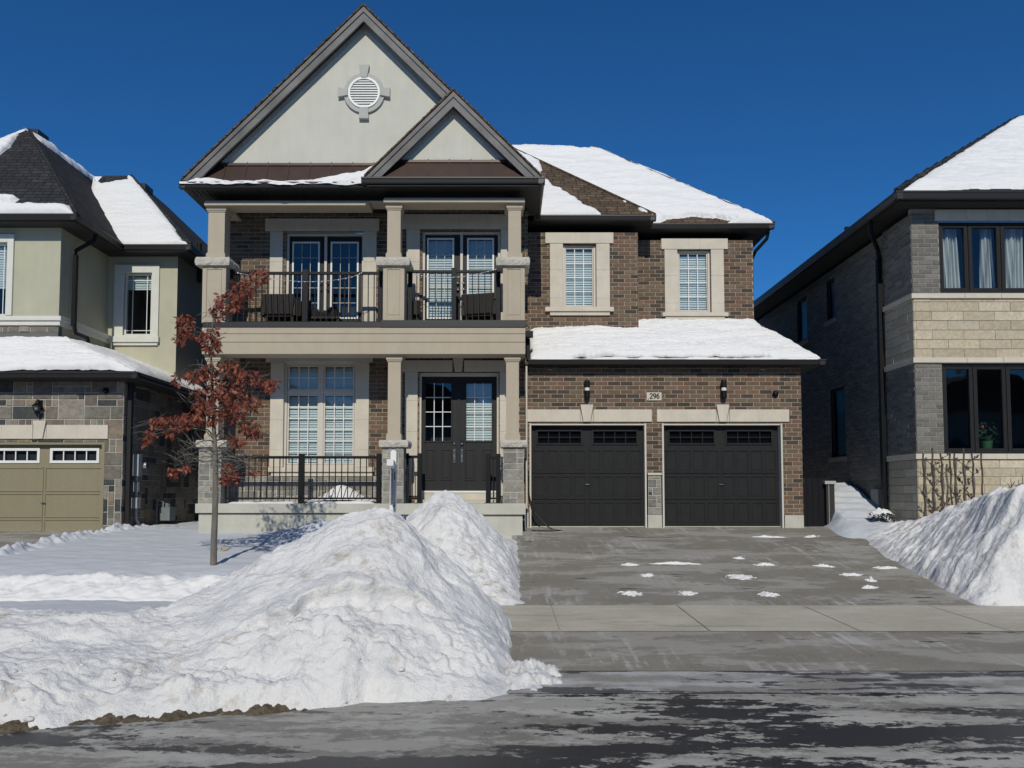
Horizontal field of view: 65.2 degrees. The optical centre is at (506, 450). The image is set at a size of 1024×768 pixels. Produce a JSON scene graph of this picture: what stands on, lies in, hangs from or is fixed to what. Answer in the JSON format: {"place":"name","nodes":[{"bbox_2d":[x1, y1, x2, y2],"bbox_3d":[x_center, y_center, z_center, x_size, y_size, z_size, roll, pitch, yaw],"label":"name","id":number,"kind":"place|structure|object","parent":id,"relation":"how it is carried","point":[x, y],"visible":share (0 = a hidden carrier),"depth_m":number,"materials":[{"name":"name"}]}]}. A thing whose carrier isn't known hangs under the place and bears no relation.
{"place":"outdoors","nodes":[
{"label":"outdoors","id":0,"kind":"place"},
{"bbox_2d":[0,531,94,547],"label":"driveway","id":1,"kind":"structure","parent":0,"point":[10,538],"depth_m":15.75,"materials":[{"name":"white snow"}]},
{"bbox_2d":[149,521,198,525],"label":"side yard","id":2,"kind":"structure","parent":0,"point":[193,523],"depth_m":18.05,"materials":[{"name":"white snow"}]},
{"bbox_2d":[0,520,503,612],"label":"lawn","id":3,"kind":"structure","parent":0,"point":[143,550],"depth_m":12.57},
{"bbox_2d":[0,572,227,601],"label":"lawn edge snow","id":4,"kind":"structure","parent":3,"relation":"on","point":[95,586],"depth_m":10.50,"materials":[{"name":"white snow"}]},
{"bbox_2d":[131,269,280,565],"bbox_3d":[-4.359,-0.538,11.698,2.295,4.503,1.619,0,-3,0],"label":"young oak tree","id":5,"kind":"object","parent":3,"relation":"on","point":[228,405],"visible":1,"depth_m":11.56,"materials":[{"name":"red plant"}]},
{"bbox_2d":[387,450,396,511],"bbox_3d":[-1.554,0.946,10.761,0.110,1.964,0.904,0,-3,-5],"label":"sign post","id":6,"kind":"object","parent":3,"relation":"on","point":[392,462],"visible":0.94,"depth_m":11.13,"materials":[{"name":"white plastic"}]},
{"bbox_2d":[403,490,524,604],"bbox_3d":[-1.040,1.454,12.991,2.920,1.629,5.500,0,-3,0],"label":"snow pile","id":7,"kind":"object","parent":3,"relation":"on","point":[461,533],"visible":0.42,"depth_m":11.42,"materials":[{"name":"white snow"}]},
{"bbox_2d":[296,485,375,502],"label":"porch snow","id":8,"kind":"structure","parent":0,"point":[344,491],"depth_m":16.64,"materials":[{"name":"white snow"}]},
{"bbox_2d":[0,694,1023,767],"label":"road","id":9,"kind":"structure","parent":0,"point":[745,731],"depth_m":5.46,"materials":[{"name":"grey asphalt"}]},
{"bbox_2d":[0,703,325,733],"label":"turf edge","id":10,"kind":"object","parent":9,"relation":"on","point":[14,726],"visible":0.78,"depth_m":5.84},
{"bbox_2d":[0,0,1023,308],"label":"sky","id":11,"kind":"structure","parent":0,"point":[804,116],"materials":[{"name":"blue"}]},
{"bbox_2d":[512,527,975,605],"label":"driveway","id":12,"kind":"structure","parent":0,"point":[574,566],"depth_m":12.54,"materials":[{"name":"grey asphalt"}]},
{"bbox_2d":[525,470,561,530],"bbox_3d":[0.735,1.016,16.444,0.783,1.279,0.328,-1,-3,16],"label":"power cable","id":13,"kind":"object","parent":12,"relation":"on","point":[536,514],"visible":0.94,"depth_m":16.58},
{"bbox_2d":[617,590,641,596],"bbox_3d":[1.695,1.961,10.961,0.351,0.082,0.294,-2,-3,29],"label":"snow scrap","id":14,"kind":"object","parent":12,"relation":"on","point":[632,593],"visible":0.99,"depth_m":10.92,"materials":[{"name":"white snow"}]},
{"bbox_2d":[621,563,637,565],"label":"snow scrap","id":15,"kind":"object","parent":12,"relation":"on","point":[628,564],"visible":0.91,"depth_m":12.87,"materials":[{"name":"white snow"}]},
{"bbox_2d":[641,573,654,576],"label":"snow scrap","id":16,"kind":"object","parent":12,"relation":"on","point":[646,575],"visible":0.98,"depth_m":12.07,"materials":[{"name":"white snow"}]},
{"bbox_2d":[649,561,699,564],"bbox_3d":[2.736,1.833,12.987,0.876,0.070,0.166,0,-3,3],"label":"snow scrap","id":17,"kind":"object","parent":12,"relation":"on","point":[676,562],"visible":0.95,"depth_m":12.97,"materials":[{"name":"white snow"}]},
{"bbox_2d":[678,591,697,595],"bbox_3d":[2.485,1.961,10.961,0.273,0.074,0.258,-2,-3,29],"label":"snow scrap","id":18,"kind":"object","parent":12,"relation":"on","point":[688,593],"visible":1,"depth_m":10.93,"materials":[{"name":"white snow"}]},
{"bbox_2d":[725,574,756,579],"bbox_3d":[3.503,1.903,11.997,0.469,0.088,0.405,-1,-3,23],"label":"snow scrap","id":19,"kind":"object","parent":12,"relation":"on","point":[740,576],"visible":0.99,"depth_m":11.95,"materials":[{"name":"white snow"}]},
{"bbox_2d":[753,562,775,565],"bbox_3d":[4.163,1.836,12.902,0.389,0.072,0.184,0,-3,0],"label":"snow scrap","id":20,"kind":"object","parent":12,"relation":"on","point":[764,564],"visible":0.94,"depth_m":12.87,"materials":[{"name":"white snow"}]},
{"bbox_2d":[757,591,779,596],"bbox_3d":[3.568,1.962,10.901,0.330,0.086,0.294,-2,-3,29],"label":"snow scrap","id":21,"kind":"object","parent":12,"relation":"on","point":[767,594],"visible":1,"depth_m":10.87,"materials":[{"name":"white snow"}]},
{"bbox_2d":[753,535,785,537],"bbox_3d":[5.080,1.677,15.553,0.716,0.069,0.092,0,-3,6],"label":"snow scrap","id":22,"kind":"object","parent":12,"relation":"on","point":[770,536],"visible":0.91,"depth_m":15.53,"materials":[{"name":"white snow"}]},
{"bbox_2d":[812,564,832,567],"bbox_3d":[5.059,1.842,12.776,0.363,0.079,0.092,-1,-3,23],"label":"snow scrap","id":23,"kind":"object","parent":12,"relation":"on","point":[821,565],"visible":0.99,"depth_m":12.76,"materials":[{"name":"white snow"}]},
{"bbox_2d":[839,573,862,575],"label":"snow scrap","id":24,"kind":"object","parent":12,"relation":"on","point":[849,574],"visible":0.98,"depth_m":12.12,"materials":[{"name":"white snow"}]},
{"bbox_2d":[862,585,878,588],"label":"snow scrap","id":25,"kind":"object","parent":12,"relation":"on","point":[869,587],"visible":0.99,"depth_m":11.29,"materials":[{"name":"white snow"}]},
{"bbox_2d":[865,576,876,581],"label":"snow scrap","id":26,"kind":"object","parent":12,"relation":"on","point":[870,579],"visible":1,"depth_m":11.72,"materials":[{"name":"white snow"}]},
{"bbox_2d":[873,566,896,568],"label":"snow scrap","id":27,"kind":"object","parent":12,"relation":"on","point":[884,567],"visible":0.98,"depth_m":12.62,"materials":[{"name":"white snow"}]},
{"bbox_2d":[501,605,1023,631],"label":"sidewalk","id":28,"kind":"structure","parent":0,"point":[754,618],"depth_m":9.36,"materials":[{"name":"concrete"}]},
{"bbox_2d":[509,632,1023,670],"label":"driveway apron","id":29,"kind":"object","parent":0,"point":[783,651],"visible":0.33,"depth_m":7.77,"materials":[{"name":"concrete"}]},
{"bbox_2d":[523,516,1023,693],"bbox_3d":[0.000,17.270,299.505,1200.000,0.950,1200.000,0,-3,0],"label":"ground","id":30,"kind":"structure","parent":0,"point":[770,693],"depth_m":6.68,"materials":[{"name":"grey concrete"}]},
{"bbox_2d":[0,128,207,530],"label":"stucco house","id":31,"kind":"structure","parent":30,"relation":"on","point":[101,278],"depth_m":17.46,"materials":[{"name":"paint"}]},
{"bbox_2d":[0,243,6,315],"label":"window","id":32,"kind":"structure","parent":31,"relation":"in","point":[3,246],"depth_m":17.57,"materials":[{"name":"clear glass"}]},
{"bbox_2d":[0,445,101,530],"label":"garage door","id":33,"kind":"structure","parent":31,"relation":"in","point":[44,493],"depth_m":16.59,"materials":[{"name":"beige plastic"}]},
{"bbox_2d":[124,273,151,334],"bbox_3d":[-8.992,-3.544,20.069,0.887,1.650,1.040,0,-3,0],"label":"window","id":34,"kind":"structure","parent":31,"relation":"in","point":[138,286],"depth_m":20.07,"materials":[{"name":"clear glass"}]},
{"bbox_2d":[0,506,512,728],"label":"snow bank","id":35,"kind":"structure","parent":30,"relation":"on","point":[375,604],"depth_m":6.79,"materials":[{"name":"white snow"}]},
{"bbox_2d":[178,3,825,536],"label":"brick house","id":36,"kind":"structure","parent":30,"relation":"on","point":[624,359],"depth_m":16.91,"materials":[{"name":"brick"}]},
{"bbox_2d":[227,501,296,503],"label":"snow ridge","id":37,"kind":"structure","parent":36,"relation":"on","point":[268,502],"depth_m":16.12,"materials":[{"name":"white snow"}]},
{"bbox_2d":[260,294,298,320],"bbox_3d":[-4.793,-2.904,17.072,0.760,0.720,0.716,0,-3,0],"label":"wicker chair","id":38,"kind":"object","parent":36,"relation":"on","point":[276,307],"visible":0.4,"depth_m":16.77,"materials":[{"name":"brown wicker"}]},
{"bbox_2d":[237,272,361,281],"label":"string lights","id":39,"kind":"object","parent":36,"relation":"attached to","point":[308,281],"visible":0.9,"depth_m":16.45,"materials":[{"name":"white plastic"}]},
{"bbox_2d":[289,237,335,311],"bbox_3d":[-4.378,-3.600,17.912,0.853,2.107,1.077,0,-3,0],"label":"balcony door","id":40,"kind":"structure","parent":36,"relation":"in","point":[305,252],"depth_m":18.15,"materials":[{"name":"glass"}]},
{"bbox_2d":[294,300,336,320],"bbox_3d":[-4.173,-2.897,17.196,0.716,0.720,0.760,-2,-4,38],"label":"wicker chair","id":41,"kind":"object","parent":36,"relation":"on","point":[317,313],"visible":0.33,"depth_m":16.96,"materials":[{"name":"black wicker"}]},
{"bbox_2d":[284,362,356,466],"bbox_3d":[-4.010,-0.766,17.396,1.758,2.466,0.300,0,-3,0],"label":"window","id":42,"kind":"structure","parent":36,"relation":"in","point":[320,415],"depth_m":17.31,"materials":[{"name":"white glass"}]},
{"bbox_2d":[308,316,342,320],"bbox_3d":[-3.836,-2.670,16.967,0.656,0.250,0.500,0,-3,0],"label":"wicker table","id":43,"kind":"object","parent":36,"relation":"on","point":[323,318],"visible":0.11,"depth_m":16.73,"materials":[{"name":"black wicker"}]},
{"bbox_2d":[305,501,374,503],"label":"snow ridge","id":44,"kind":"structure","parent":36,"relation":"on","point":[340,502],"depth_m":16.12,"materials":[{"name":"white snow"}]},
{"bbox_2d":[327,237,361,320],"bbox_3d":[-3.535,-3.600,17.912,0.865,2.107,1.077,0,-3,0],"label":"balcony door","id":45,"kind":"structure","parent":36,"relation":"in","point":[348,250],"depth_m":18.35,"materials":[{"name":"black glass"}]},
{"bbox_2d":[407,300,421,319],"bbox_3d":[-2.119,-2.900,17.140,0.716,0.720,0.760,-1,-3,10],"label":"wicker chair","id":46,"kind":"object","parent":36,"relation":"on","point":[419,314],"visible":0.16,"depth_m":16.73,"materials":[{"name":"brown wicker"}]},
{"bbox_2d":[419,377,457,490],"bbox_3d":[-1.449,-0.338,17.453,0.850,2.423,1.101,0,-3,0],"label":"front door","id":47,"kind":"structure","parent":36,"relation":"in","point":[439,394],"depth_m":17.00,"materials":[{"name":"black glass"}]},
{"bbox_2d":[422,235,459,319],"bbox_3d":[-1.416,-3.592,17.631,0.837,2.061,1.077,0,-3,0],"label":"balcony door","id":48,"kind":"structure","parent":36,"relation":"in","point":[442,251],"depth_m":17.21,"materials":[{"name":"black glass"}]},
{"bbox_2d":[413,269,495,277],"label":"string lights","id":49,"kind":"object","parent":36,"relation":"attached to","point":[453,277],"visible":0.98,"depth_m":16.45,"materials":[{"name":"white plastic"}]},
{"bbox_2d":[461,293,495,319],"bbox_3d":[-0.524,-2.906,17.024,0.760,0.720,0.716,-1,-3,14],"label":"wicker chair","id":50,"kind":"object","parent":36,"relation":"on","point":[490,307],"visible":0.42,"depth_m":16.73,"materials":[{"name":"brown wicker"}]},
{"bbox_2d":[460,377,496,490],"bbox_3d":[-0.590,-0.338,17.453,0.844,2.423,1.101,0,-3,0],"label":"front door","id":51,"kind":"structure","parent":36,"relation":"in","point":[478,395],"depth_m":17.00,"materials":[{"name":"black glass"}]},
{"bbox_2d":[462,235,497,319],"bbox_3d":[-0.561,-3.592,17.631,0.832,2.061,1.077,0,-3,0],"label":"balcony door","id":52,"kind":"structure","parent":36,"relation":"in","point":[480,252],"depth_m":17.22,"materials":[{"name":"black glass"}]},
{"bbox_2d":[563,245,595,306],"bbox_3d":[1.651,-3.924,18.720,0.902,1.510,1.045,0,-3,0],"label":"window","id":53,"kind":"structure","parent":36,"relation":"in","point":[579,261],"depth_m":18.29,"materials":[{"name":"clear glass"}]},
{"bbox_2d":[531,426,642,525],"bbox_3d":[1.708,0.513,16.954,2.362,2.158,0.085,0,-3,0],"label":"garage door","id":54,"kind":"structure","parent":36,"relation":"in","point":[581,475],"depth_m":16.95,"materials":[{"name":"black metal"}]},
{"bbox_2d":[677,251,709,311],"bbox_3d":[4.373,-3.926,19.270,0.936,1.541,1.045,0,-3,0],"label":"window","id":55,"kind":"structure","parent":36,"relation":"in","point":[693,267],"depth_m":18.83,"materials":[{"name":"clear glass"}]},
{"bbox_2d":[664,426,778,525],"bbox_3d":[4.535,0.513,16.954,2.441,2.158,0.085,0,-3,0],"label":"garage door","id":56,"kind":"structure","parent":36,"relation":"in","point":[714,475],"depth_m":16.95,"materials":[{"name":"black metal"}]},
{"bbox_2d":[507,671,1023,692],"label":"kerb","id":57,"kind":"structure","parent":30,"relation":"on","point":[793,681],"depth_m":6.84,"materials":[{"name":"grey concrete"}]},
{"bbox_2d":[504,658,562,693],"bbox_3d":[0.170,1.930,7.027,0.690,0.223,0.782,0,-3,-6],"label":"slush shelf","id":58,"kind":"object","parent":57,"relation":"on","point":[533,674],"visible":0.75,"depth_m":6.85,"materials":[{"name":"white snow"}]},
{"bbox_2d":[754,115,1023,520],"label":"grey brick house","id":59,"kind":"structure","parent":30,"relation":"on","point":[933,255],"depth_m":16.31,"materials":[{"name":"brick"}]},
{"bbox_2d":[797,282,827,345],"bbox_3d":[8.213,-3.483,21.855,0.390,1.602,3.100,0,-3,0],"label":"window","id":60,"kind":"structure","parent":59,"relation":"in","point":[801,304],"depth_m":21.93,"materials":[{"name":"glass"}]},
{"bbox_2d":[824,278,835,326],"bbox_3d":[8.213,-3.669,19.928,0.390,1.437,2.884,0,-3,0],"label":"window","id":61,"kind":"structure","parent":59,"relation":"in","point":[831,297],"depth_m":20.04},
{"bbox_2d":[829,386,847,461],"bbox_3d":[8.213,-0.691,19.488,0.390,2.295,3.247,0,-3,0],"label":"window","id":62,"kind":"structure","parent":59,"relation":"in","point":[838,416],"depth_m":19.62,"materials":[{"name":"black glass"}]},
{"bbox_2d":[938,222,1023,292],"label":"window","id":63,"kind":"structure","parent":59,"relation":"in","point":[975,257],"depth_m":16.06,"materials":[{"name":"black glass"}]},
{"bbox_2d":[942,364,1023,453],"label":"window","id":64,"kind":"structure","parent":59,"relation":"in","point":[973,394],"depth_m":17.82,"materials":[{"name":"black glass"}]},
{"bbox_2d":[979,422,999,447],"bbox_3d":[9.598,-0.310,16.026,0.606,0.576,0.258,0,-3,0],"label":"potted plant","id":65,"kind":"object","parent":59,"relation":"in","point":[987,444],"visible":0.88,"depth_m":16.00,"materials":[{"name":"green plant"}]},
{"bbox_2d":[865,484,1023,605],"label":"snow pile","id":66,"kind":"object","parent":30,"relation":"on","point":[971,550],"visible":0.69,"depth_m":11.42,"materials":[{"name":"white snow"}]},
{"bbox_2d":[953,448,982,504],"bbox_3d":[8.833,0.812,15.277,0.582,1.726,0.051,0,-3,0],"label":"iron trellis","id":67,"kind":"object","parent":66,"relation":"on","point":[965,483],"visible":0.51,"depth_m":15.29,"materials":[{"name":"brown metal"}]},
{"bbox_2d":[1007,474,1022,487],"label":"dry shrub","id":68,"kind":"object","parent":66,"relation":"on","point":[1014,482],"visible":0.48,"depth_m":12.18,"materials":[{"name":"brown plant"}]},
{"bbox_2d":[824,517,897,538],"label":"side yard","id":69,"kind":"structure","parent":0,"point":[856,529],"depth_m":16.04,"materials":[{"name":"white snow"}]},
{"bbox_2d":[803,478,835,526],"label":"side gate","id":70,"kind":"structure","parent":69,"relation":"on","point":[819,502],"depth_m":17.25,"materials":[{"name":"black metal"}]},
{"bbox_2d":[831,482,892,521],"bbox_3d":[7.450,1.325,18.155,1.100,1.225,4.600,0,-3,0],"label":"snow mound","id":71,"kind":"object","parent":69,"relation":"on","point":[853,503],"visible":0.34,"depth_m":17.36,"materials":[{"name":"white snow"}]},
{"bbox_2d":[867,507,896,521],"bbox_3d":[7.693,1.324,16.357,0.542,0.332,0.513,0,-3,0],"label":"shrub","id":72,"kind":"object","parent":69,"relation":"on","point":[880,511],"visible":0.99,"depth_m":16.28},
{"bbox_2d":[922,448,953,516],"bbox_3d":[8.244,0.812,15.277,0.597,1.726,0.051,0,-3,0],"label":"iron trellis","id":73,"kind":"object","parent":69,"relation":"on","point":[932,483],"visible":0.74,"depth_m":15.28,"materials":[{"name":"brown metal"}]}
]}

